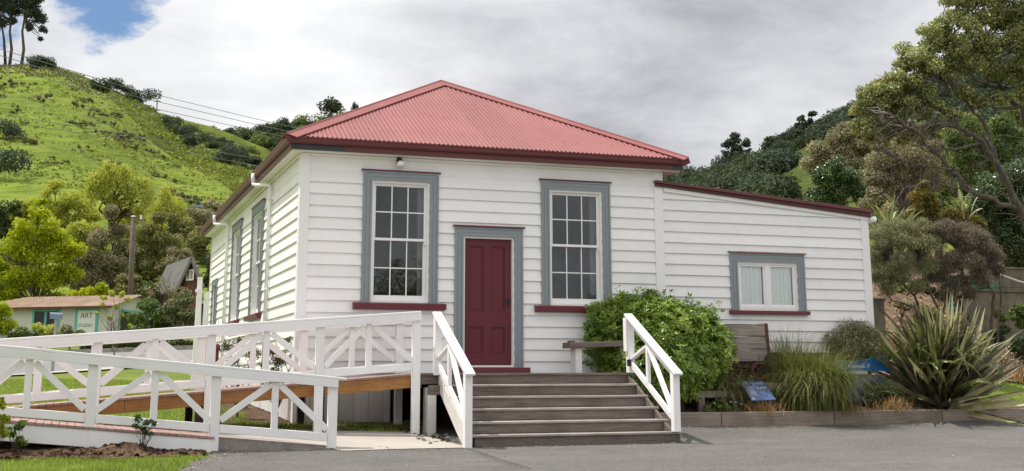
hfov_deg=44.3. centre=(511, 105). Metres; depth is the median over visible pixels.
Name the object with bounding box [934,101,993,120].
hill tree
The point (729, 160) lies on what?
hill tree
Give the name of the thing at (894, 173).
twiggy tree
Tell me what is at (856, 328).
clipped shrub
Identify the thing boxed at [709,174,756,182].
hill tree
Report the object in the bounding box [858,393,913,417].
straw tuft
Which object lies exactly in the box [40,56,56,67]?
ridge shrub
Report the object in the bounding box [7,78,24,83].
scrub tuft
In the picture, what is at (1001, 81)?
hill tree
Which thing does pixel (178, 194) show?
scrub tuft
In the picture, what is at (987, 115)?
hill tree
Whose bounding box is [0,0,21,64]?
gum tree
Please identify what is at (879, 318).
concrete end wall
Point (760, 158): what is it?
hill tree
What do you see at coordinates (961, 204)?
flax plant
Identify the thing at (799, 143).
hill tree
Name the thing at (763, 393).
information panel
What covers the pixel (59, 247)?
leafy tree
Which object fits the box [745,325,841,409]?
tussock
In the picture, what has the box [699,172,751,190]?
hill tree
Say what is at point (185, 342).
hedge plant
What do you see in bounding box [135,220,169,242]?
thicket tree
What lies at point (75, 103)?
scrub tuft
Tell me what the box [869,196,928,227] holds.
flax plant
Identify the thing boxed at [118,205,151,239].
thicket tree
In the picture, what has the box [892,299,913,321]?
bank shrub
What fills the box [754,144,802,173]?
hill tree
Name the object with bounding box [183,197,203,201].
scrub tuft
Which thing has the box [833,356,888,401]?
wave sign
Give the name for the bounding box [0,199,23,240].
bushy tree
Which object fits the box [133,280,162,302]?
thicket tree
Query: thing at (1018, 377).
bank tuft
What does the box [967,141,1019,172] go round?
hill tree
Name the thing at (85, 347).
hedge plant
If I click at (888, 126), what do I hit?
hill tree
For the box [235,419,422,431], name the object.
weeds
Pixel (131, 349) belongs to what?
kerb
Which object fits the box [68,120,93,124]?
scrub tuft
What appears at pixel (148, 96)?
ridge shrub
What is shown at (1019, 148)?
thicket tree
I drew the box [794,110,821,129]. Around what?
skyline tree
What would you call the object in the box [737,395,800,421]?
straw tuft
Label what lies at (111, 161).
scrub tuft
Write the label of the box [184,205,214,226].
bushy tree
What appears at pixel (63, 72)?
rough grass
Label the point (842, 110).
hill tree
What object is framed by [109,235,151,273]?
thicket tree
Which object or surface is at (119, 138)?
power line
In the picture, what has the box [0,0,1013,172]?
sky
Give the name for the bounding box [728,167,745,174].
hill tree
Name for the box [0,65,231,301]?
pasture hill
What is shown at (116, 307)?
sapling
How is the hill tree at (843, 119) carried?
on the grassy hillside at (798, 172)
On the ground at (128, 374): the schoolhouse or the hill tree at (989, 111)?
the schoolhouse
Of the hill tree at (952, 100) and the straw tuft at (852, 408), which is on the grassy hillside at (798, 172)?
the hill tree at (952, 100)
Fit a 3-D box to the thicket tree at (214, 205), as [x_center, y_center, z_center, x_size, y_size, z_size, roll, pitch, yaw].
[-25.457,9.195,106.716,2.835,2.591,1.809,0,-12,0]
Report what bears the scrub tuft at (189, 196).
on the pasture hill at (13, 190)
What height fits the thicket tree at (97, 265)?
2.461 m
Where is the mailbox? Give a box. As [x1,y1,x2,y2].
[50,312,62,370]
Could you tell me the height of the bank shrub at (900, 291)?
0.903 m
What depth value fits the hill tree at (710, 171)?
163.34 m
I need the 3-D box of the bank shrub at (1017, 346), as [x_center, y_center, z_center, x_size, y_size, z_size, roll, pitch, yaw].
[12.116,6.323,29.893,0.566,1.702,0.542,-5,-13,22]
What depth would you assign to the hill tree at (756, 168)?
150.36 m
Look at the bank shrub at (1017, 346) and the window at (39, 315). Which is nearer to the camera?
the bank shrub at (1017, 346)
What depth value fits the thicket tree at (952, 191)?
47.93 m
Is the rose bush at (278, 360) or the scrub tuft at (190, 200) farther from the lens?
the scrub tuft at (190, 200)
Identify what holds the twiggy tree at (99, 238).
on the ground at (128, 374)
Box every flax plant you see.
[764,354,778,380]
[868,292,1023,424]
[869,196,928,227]
[943,183,982,220]
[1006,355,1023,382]
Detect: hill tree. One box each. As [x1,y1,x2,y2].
[670,165,706,181]
[685,170,715,179]
[687,175,711,182]
[687,179,709,184]
[695,168,717,179]
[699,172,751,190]
[706,159,729,170]
[708,165,723,172]
[709,171,726,177]
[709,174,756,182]
[710,155,734,164]
[713,184,733,190]
[721,163,743,175]
[726,152,743,162]
[726,168,779,179]
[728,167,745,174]
[732,150,777,174]
[733,149,764,168]
[735,173,780,192]
[735,182,748,191]
[742,150,782,172]
[744,173,789,183]
[747,167,769,174]
[748,183,794,198]
[752,176,797,194]
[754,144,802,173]
[762,172,804,199]
[768,135,793,151]
[769,138,795,148]
[784,125,805,141]
[787,136,808,151]
[792,121,810,139]
[800,121,819,136]
[803,121,838,141]
[804,131,819,144]
[818,111,849,125]
[830,115,851,125]
[837,104,850,117]
[841,106,856,119]
[878,116,910,130]
[908,112,936,122]
[932,100,1006,123]
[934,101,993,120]
[935,96,956,113]
[936,75,969,98]
[945,74,985,98]
[945,87,999,107]
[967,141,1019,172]
[969,61,1011,91]
[976,112,1001,124]
[981,76,1010,94]
[985,89,1008,103]
[986,81,1023,107]
[996,52,1015,61]
[1001,139,1017,157]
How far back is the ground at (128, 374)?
33.65 m
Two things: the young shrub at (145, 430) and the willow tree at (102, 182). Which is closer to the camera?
the young shrub at (145, 430)
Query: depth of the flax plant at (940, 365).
21.53 m
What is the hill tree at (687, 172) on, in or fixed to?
on the grassy hillside at (798, 172)
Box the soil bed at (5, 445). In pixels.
[0,435,206,458]
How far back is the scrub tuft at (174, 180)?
134.29 m
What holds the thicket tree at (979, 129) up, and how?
on the ground at (128, 374)
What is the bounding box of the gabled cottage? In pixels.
[156,257,204,309]
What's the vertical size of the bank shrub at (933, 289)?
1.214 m
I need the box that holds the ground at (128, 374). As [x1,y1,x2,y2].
[0,237,1023,469]
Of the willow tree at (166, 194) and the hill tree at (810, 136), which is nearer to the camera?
the willow tree at (166, 194)
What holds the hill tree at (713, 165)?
on the grassy hillside at (798, 172)
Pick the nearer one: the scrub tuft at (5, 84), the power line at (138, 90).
the power line at (138, 90)
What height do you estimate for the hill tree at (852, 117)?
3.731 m
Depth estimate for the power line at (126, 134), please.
84.18 m
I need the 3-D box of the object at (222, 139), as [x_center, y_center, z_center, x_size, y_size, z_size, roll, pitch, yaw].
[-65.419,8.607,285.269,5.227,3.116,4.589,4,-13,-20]
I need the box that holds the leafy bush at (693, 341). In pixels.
[579,284,738,409]
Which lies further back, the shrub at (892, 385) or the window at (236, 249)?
the window at (236, 249)
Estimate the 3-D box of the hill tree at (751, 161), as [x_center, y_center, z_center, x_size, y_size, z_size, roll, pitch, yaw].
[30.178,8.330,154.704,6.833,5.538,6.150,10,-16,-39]
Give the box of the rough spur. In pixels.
[60,68,249,189]
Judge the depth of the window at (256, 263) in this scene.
24.36 m
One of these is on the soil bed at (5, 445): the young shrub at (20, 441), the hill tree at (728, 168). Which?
the young shrub at (20, 441)
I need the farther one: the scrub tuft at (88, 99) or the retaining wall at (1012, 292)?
the scrub tuft at (88, 99)
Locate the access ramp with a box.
[0,311,421,451]
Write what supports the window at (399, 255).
in the schoolhouse
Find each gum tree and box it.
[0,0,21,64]
[13,0,48,63]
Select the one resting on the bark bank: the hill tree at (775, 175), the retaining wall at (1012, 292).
the retaining wall at (1012, 292)
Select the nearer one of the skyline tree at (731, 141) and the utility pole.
the utility pole
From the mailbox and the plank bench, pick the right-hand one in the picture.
the plank bench
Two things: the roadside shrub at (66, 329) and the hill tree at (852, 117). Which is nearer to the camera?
the roadside shrub at (66, 329)
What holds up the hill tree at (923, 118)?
on the grassy hillside at (798, 172)
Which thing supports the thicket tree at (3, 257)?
on the pasture hill at (13, 190)
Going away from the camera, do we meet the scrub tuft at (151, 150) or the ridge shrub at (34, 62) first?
the scrub tuft at (151, 150)
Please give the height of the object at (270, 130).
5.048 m
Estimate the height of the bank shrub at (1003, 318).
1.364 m
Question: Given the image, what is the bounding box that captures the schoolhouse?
[197,80,876,423]
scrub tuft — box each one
[0,82,13,86]
[0,135,27,139]
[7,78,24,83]
[22,138,37,143]
[36,93,52,98]
[39,161,54,164]
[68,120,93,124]
[71,101,84,107]
[78,121,88,126]
[79,97,93,101]
[95,159,121,165]
[98,112,109,117]
[115,131,135,136]
[118,141,138,149]
[144,148,155,153]
[152,172,168,177]
[166,178,177,182]
[172,192,185,197]
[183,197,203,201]
[183,199,195,204]
[184,194,198,198]
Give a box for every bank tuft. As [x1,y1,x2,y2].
[878,336,912,357]
[902,318,918,339]
[1001,360,1023,383]
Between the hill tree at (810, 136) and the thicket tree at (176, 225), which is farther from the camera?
the hill tree at (810, 136)
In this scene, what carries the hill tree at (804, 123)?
on the grassy hillside at (798, 172)
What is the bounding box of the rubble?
[405,430,456,443]
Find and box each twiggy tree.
[73,204,130,288]
[125,210,184,280]
[863,137,955,251]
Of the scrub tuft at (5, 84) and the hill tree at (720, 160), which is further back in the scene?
the hill tree at (720, 160)
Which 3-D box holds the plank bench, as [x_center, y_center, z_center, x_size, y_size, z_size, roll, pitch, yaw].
[1.405,4.026,20.156,1.150,0.512,0.340,4,-13,-19]
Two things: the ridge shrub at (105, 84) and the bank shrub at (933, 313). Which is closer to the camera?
the bank shrub at (933, 313)
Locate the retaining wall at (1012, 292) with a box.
[956,267,1023,338]
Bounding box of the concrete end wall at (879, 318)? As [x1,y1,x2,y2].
[873,298,886,356]
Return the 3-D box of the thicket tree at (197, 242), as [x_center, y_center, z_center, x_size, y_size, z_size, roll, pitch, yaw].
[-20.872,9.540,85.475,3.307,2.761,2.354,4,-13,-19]
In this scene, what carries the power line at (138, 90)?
on the pasture hill at (13, 190)
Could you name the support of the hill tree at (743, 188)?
on the grassy hillside at (798, 172)
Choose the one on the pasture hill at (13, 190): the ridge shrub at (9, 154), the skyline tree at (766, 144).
the ridge shrub at (9, 154)
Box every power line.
[0,49,295,127]
[0,55,286,130]
[0,113,262,159]
[1,65,279,135]
[2,120,254,165]
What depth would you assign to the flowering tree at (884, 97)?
31.75 m
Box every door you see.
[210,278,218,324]
[464,239,510,364]
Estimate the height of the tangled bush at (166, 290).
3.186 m
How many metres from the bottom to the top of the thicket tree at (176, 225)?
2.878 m
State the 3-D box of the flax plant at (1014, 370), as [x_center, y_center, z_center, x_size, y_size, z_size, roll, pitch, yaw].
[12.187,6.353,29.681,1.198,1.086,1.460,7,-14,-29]
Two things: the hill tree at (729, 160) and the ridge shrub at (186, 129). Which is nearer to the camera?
the hill tree at (729, 160)
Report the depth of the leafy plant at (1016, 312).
31.91 m
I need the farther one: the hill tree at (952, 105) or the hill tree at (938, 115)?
the hill tree at (952, 105)
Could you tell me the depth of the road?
44.64 m
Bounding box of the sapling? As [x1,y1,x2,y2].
[94,290,133,354]
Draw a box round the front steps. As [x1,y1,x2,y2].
[392,312,682,447]
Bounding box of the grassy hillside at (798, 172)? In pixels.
[779,47,1015,229]
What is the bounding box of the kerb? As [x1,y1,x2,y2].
[0,345,192,356]
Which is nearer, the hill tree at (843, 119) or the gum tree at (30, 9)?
the hill tree at (843, 119)
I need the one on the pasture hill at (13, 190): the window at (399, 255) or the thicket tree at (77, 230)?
the thicket tree at (77, 230)
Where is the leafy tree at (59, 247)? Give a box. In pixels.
[0,198,87,300]
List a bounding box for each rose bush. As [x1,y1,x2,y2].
[220,336,262,417]
[257,336,291,413]
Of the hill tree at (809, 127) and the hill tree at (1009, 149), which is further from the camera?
the hill tree at (809, 127)
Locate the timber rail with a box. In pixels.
[685,383,791,411]
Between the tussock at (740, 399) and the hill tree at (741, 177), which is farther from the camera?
the hill tree at (741, 177)
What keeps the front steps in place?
on the asphalt forecourt
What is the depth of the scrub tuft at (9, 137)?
125.78 m
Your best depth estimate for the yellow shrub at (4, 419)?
14.46 m
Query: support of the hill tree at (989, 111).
on the grassy hillside at (798, 172)
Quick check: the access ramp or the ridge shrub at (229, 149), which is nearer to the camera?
the access ramp
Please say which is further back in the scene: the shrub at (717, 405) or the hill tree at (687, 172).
the hill tree at (687, 172)
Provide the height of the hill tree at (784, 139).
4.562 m
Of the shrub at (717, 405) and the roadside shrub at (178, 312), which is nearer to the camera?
the shrub at (717, 405)
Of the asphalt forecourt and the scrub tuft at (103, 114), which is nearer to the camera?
the asphalt forecourt
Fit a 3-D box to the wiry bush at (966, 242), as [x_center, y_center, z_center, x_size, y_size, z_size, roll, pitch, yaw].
[9.549,3.993,26.344,2.150,3.534,1.110,1,-12,-7]
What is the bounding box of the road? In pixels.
[0,349,192,373]
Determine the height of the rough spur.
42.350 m
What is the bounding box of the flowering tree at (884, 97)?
[846,0,1023,232]
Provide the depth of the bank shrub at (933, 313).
29.41 m
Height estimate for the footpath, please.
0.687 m
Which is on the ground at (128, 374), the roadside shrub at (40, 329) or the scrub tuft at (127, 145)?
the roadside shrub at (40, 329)
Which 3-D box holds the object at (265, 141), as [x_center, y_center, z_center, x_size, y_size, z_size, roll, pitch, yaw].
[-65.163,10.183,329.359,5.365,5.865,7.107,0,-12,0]
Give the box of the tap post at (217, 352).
[215,344,219,362]
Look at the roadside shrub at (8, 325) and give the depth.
52.90 m
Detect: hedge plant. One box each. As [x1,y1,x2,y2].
[79,345,91,348]
[103,343,123,347]
[120,342,138,347]
[165,339,179,345]
[178,339,193,345]
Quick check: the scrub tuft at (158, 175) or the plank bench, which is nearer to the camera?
the plank bench
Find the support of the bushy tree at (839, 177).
on the ground at (128, 374)
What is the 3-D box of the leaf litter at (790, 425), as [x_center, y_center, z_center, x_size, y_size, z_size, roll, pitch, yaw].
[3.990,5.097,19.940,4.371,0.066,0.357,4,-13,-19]
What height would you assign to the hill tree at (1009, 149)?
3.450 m
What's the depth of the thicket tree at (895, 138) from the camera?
63.73 m
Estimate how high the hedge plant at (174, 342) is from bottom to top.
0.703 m
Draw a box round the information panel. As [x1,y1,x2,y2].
[742,381,775,411]
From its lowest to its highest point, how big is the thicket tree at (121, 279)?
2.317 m
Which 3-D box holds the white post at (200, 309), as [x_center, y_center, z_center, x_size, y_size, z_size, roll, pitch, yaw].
[-7.321,5.297,29.328,0.120,2.563,0.110,4,-13,-19]
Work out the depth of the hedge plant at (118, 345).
51.32 m
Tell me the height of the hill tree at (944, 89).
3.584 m
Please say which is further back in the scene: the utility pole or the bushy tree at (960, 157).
the utility pole
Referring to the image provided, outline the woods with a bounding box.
[663,166,699,181]
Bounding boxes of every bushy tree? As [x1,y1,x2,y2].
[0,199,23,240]
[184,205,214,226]
[798,121,879,201]
[803,155,868,205]
[942,112,1023,191]
[965,157,1023,267]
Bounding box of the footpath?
[13,360,191,374]
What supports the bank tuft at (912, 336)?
on the bark bank
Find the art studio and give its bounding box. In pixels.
[0,294,161,338]
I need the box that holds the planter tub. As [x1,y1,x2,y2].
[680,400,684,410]
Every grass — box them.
[0,63,112,99]
[0,378,278,427]
[0,453,203,470]
[873,293,1023,402]
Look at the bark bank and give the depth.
31.83 m
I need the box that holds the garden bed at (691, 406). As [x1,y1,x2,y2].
[608,397,1023,412]
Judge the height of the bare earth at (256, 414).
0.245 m
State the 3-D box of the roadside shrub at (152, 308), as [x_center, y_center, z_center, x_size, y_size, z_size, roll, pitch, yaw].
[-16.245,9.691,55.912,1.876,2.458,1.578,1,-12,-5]
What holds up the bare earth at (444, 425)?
on the ground at (128, 374)
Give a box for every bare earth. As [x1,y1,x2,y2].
[220,403,291,423]
[223,419,588,431]
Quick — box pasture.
[158,112,269,170]
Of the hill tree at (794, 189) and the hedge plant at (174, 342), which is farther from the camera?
the hill tree at (794, 189)
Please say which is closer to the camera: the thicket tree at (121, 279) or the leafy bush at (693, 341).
the leafy bush at (693, 341)
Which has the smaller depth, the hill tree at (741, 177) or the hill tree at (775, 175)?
the hill tree at (775, 175)
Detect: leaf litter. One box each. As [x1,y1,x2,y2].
[686,424,871,428]
[873,288,1020,379]
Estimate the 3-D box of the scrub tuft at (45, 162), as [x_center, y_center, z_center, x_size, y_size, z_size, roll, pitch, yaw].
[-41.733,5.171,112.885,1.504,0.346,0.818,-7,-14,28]
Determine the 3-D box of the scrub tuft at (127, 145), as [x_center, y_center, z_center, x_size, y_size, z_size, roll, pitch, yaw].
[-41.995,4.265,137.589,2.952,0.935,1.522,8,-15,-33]
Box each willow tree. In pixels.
[36,178,101,231]
[83,160,154,244]
[149,183,191,224]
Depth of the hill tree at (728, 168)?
156.30 m
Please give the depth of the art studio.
61.17 m
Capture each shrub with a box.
[0,116,28,137]
[0,146,34,172]
[0,301,18,338]
[0,397,12,442]
[4,420,27,452]
[6,326,40,337]
[26,54,47,67]
[30,322,60,348]
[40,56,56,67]
[57,324,84,349]
[67,281,108,295]
[88,77,112,93]
[108,77,124,90]
[118,84,134,94]
[125,88,162,103]
[125,296,165,329]
[130,413,157,446]
[152,320,181,340]
[160,114,183,126]
[161,290,202,339]
[165,121,196,137]
[180,131,215,147]
[211,142,249,164]
[703,398,741,411]
[818,317,895,363]
[860,380,904,407]
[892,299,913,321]
[893,283,919,295]
[911,308,937,320]
[924,284,958,314]
[993,324,1011,372]
[994,307,1008,324]
[1007,335,1023,378]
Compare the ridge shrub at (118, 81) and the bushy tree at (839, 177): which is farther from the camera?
the ridge shrub at (118, 81)
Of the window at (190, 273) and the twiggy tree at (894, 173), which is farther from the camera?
the window at (190, 273)
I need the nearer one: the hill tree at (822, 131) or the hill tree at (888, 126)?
the hill tree at (888, 126)
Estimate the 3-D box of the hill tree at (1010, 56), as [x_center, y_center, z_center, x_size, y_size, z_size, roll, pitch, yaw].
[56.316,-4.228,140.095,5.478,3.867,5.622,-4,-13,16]
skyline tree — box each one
[720,132,751,156]
[762,133,785,149]
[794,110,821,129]
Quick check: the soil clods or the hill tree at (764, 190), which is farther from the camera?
the hill tree at (764, 190)
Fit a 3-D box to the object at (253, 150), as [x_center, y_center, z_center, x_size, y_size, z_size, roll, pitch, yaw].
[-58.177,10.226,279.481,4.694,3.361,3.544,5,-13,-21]
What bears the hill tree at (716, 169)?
on the grassy hillside at (798, 172)
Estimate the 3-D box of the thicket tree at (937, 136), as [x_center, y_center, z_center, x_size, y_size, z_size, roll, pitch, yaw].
[19.917,3.498,59.707,2.608,5.617,1.597,4,-13,-19]
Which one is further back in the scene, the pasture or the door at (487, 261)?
the pasture
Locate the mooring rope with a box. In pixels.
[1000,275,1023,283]
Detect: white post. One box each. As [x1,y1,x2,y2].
[191,278,202,389]
[195,277,202,378]
[202,292,208,378]
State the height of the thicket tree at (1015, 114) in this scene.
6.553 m
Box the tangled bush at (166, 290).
[144,276,190,304]
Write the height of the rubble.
0.164 m
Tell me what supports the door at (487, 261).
in the schoolhouse
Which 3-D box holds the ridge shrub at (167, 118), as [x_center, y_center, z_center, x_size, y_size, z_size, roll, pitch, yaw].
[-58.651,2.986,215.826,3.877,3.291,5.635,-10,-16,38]
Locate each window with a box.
[31,309,59,333]
[118,309,148,330]
[185,269,193,280]
[224,218,243,323]
[243,198,265,321]
[352,168,446,310]
[534,178,611,312]
[728,251,810,314]
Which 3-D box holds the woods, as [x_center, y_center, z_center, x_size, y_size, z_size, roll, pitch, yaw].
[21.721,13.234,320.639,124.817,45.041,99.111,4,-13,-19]
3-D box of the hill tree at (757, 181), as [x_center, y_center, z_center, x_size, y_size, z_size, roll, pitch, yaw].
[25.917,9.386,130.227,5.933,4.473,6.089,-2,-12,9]
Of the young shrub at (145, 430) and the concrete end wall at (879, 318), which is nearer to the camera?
the young shrub at (145, 430)
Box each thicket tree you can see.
[0,239,35,270]
[0,249,15,264]
[7,196,55,234]
[58,256,101,291]
[66,219,112,250]
[79,256,127,295]
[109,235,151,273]
[113,273,148,295]
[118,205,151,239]
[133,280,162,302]
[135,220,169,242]
[154,246,199,276]
[162,211,195,249]
[180,226,211,263]
[200,254,209,290]
[201,199,223,215]
[853,186,892,224]
[856,151,888,197]
[879,190,925,221]
[886,119,916,203]
[905,120,951,209]
[925,175,963,238]
[928,211,944,270]
[939,109,989,182]
[939,183,975,208]
[994,98,1023,186]
[1008,143,1023,168]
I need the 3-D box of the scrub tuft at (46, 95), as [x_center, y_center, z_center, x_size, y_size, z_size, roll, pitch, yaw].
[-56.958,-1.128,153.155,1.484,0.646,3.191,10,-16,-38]
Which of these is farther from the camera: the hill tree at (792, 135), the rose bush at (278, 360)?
the hill tree at (792, 135)
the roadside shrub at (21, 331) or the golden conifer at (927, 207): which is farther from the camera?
the roadside shrub at (21, 331)
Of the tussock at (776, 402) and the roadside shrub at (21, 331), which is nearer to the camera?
the tussock at (776, 402)
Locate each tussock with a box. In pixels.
[692,355,769,416]
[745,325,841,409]
[745,339,890,412]
[746,372,795,410]
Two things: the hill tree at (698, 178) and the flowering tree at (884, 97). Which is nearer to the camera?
the flowering tree at (884, 97)
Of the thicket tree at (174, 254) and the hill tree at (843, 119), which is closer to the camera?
the thicket tree at (174, 254)
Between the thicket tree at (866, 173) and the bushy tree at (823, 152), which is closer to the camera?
the thicket tree at (866, 173)
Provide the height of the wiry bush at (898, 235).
3.369 m
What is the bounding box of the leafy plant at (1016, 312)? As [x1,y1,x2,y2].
[1007,303,1023,336]
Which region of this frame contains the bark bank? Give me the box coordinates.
[871,253,1023,384]
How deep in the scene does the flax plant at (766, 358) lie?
21.24 m
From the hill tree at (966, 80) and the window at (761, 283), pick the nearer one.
the window at (761, 283)
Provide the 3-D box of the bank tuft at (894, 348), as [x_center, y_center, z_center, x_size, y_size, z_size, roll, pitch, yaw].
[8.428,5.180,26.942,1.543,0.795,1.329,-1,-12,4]
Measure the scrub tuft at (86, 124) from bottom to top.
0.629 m
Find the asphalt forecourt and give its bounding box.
[182,420,1023,470]
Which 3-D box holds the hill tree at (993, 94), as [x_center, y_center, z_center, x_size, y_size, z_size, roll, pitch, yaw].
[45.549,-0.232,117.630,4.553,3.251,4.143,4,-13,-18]
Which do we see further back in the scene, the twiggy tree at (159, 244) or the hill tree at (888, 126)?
the hill tree at (888, 126)
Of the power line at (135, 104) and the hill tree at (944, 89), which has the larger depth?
the hill tree at (944, 89)
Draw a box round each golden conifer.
[902,179,941,277]
[938,206,988,275]
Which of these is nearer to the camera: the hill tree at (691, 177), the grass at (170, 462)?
the grass at (170, 462)
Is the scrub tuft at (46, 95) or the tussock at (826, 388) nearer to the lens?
the tussock at (826, 388)
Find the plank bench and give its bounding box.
[562,340,635,372]
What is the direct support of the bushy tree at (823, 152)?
on the ground at (128, 374)
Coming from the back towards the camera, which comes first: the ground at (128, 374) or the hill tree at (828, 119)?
the hill tree at (828, 119)
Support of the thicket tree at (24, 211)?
on the pasture hill at (13, 190)
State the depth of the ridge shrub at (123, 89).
221.82 m
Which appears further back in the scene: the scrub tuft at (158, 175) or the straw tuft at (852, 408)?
the scrub tuft at (158, 175)
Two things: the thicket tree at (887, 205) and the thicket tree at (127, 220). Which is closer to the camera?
the thicket tree at (887, 205)
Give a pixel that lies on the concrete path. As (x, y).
(362, 440)
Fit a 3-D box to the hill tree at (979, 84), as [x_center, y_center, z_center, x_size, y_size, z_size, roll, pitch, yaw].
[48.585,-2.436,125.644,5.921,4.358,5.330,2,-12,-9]
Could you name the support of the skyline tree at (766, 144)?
on the grassy hillside at (798, 172)
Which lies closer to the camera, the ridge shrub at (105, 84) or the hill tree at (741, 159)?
the hill tree at (741, 159)
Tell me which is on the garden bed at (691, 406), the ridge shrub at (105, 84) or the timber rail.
the timber rail
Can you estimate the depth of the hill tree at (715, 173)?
159.58 m
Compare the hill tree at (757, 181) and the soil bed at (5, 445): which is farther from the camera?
the hill tree at (757, 181)
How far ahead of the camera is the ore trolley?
21.24 m
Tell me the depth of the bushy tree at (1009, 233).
40.78 m
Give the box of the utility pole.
[127,215,141,294]
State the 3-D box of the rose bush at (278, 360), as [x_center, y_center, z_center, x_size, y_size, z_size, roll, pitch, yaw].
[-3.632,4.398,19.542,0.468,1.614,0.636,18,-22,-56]
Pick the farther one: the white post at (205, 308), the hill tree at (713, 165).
the hill tree at (713, 165)
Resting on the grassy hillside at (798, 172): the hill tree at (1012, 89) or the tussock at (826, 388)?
the hill tree at (1012, 89)
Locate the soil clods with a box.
[0,442,198,459]
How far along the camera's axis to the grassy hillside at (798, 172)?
139.22 m
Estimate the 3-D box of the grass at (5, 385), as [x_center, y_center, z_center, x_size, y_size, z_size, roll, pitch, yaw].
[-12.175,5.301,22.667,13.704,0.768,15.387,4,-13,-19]
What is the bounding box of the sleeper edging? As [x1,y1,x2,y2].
[637,408,1023,425]
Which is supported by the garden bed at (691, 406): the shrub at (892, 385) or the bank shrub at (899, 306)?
the shrub at (892, 385)
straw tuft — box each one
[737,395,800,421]
[830,403,871,414]
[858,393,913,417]
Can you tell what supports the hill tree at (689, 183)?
on the grassy hillside at (798, 172)
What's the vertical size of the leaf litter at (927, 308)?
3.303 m
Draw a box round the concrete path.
[205,429,464,450]
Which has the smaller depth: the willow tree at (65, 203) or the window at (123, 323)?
the window at (123, 323)
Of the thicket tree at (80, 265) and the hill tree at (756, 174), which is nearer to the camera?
the thicket tree at (80, 265)
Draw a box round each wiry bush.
[869,212,948,323]
[922,211,1013,366]
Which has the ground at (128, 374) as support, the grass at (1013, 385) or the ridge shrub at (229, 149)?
the grass at (1013, 385)

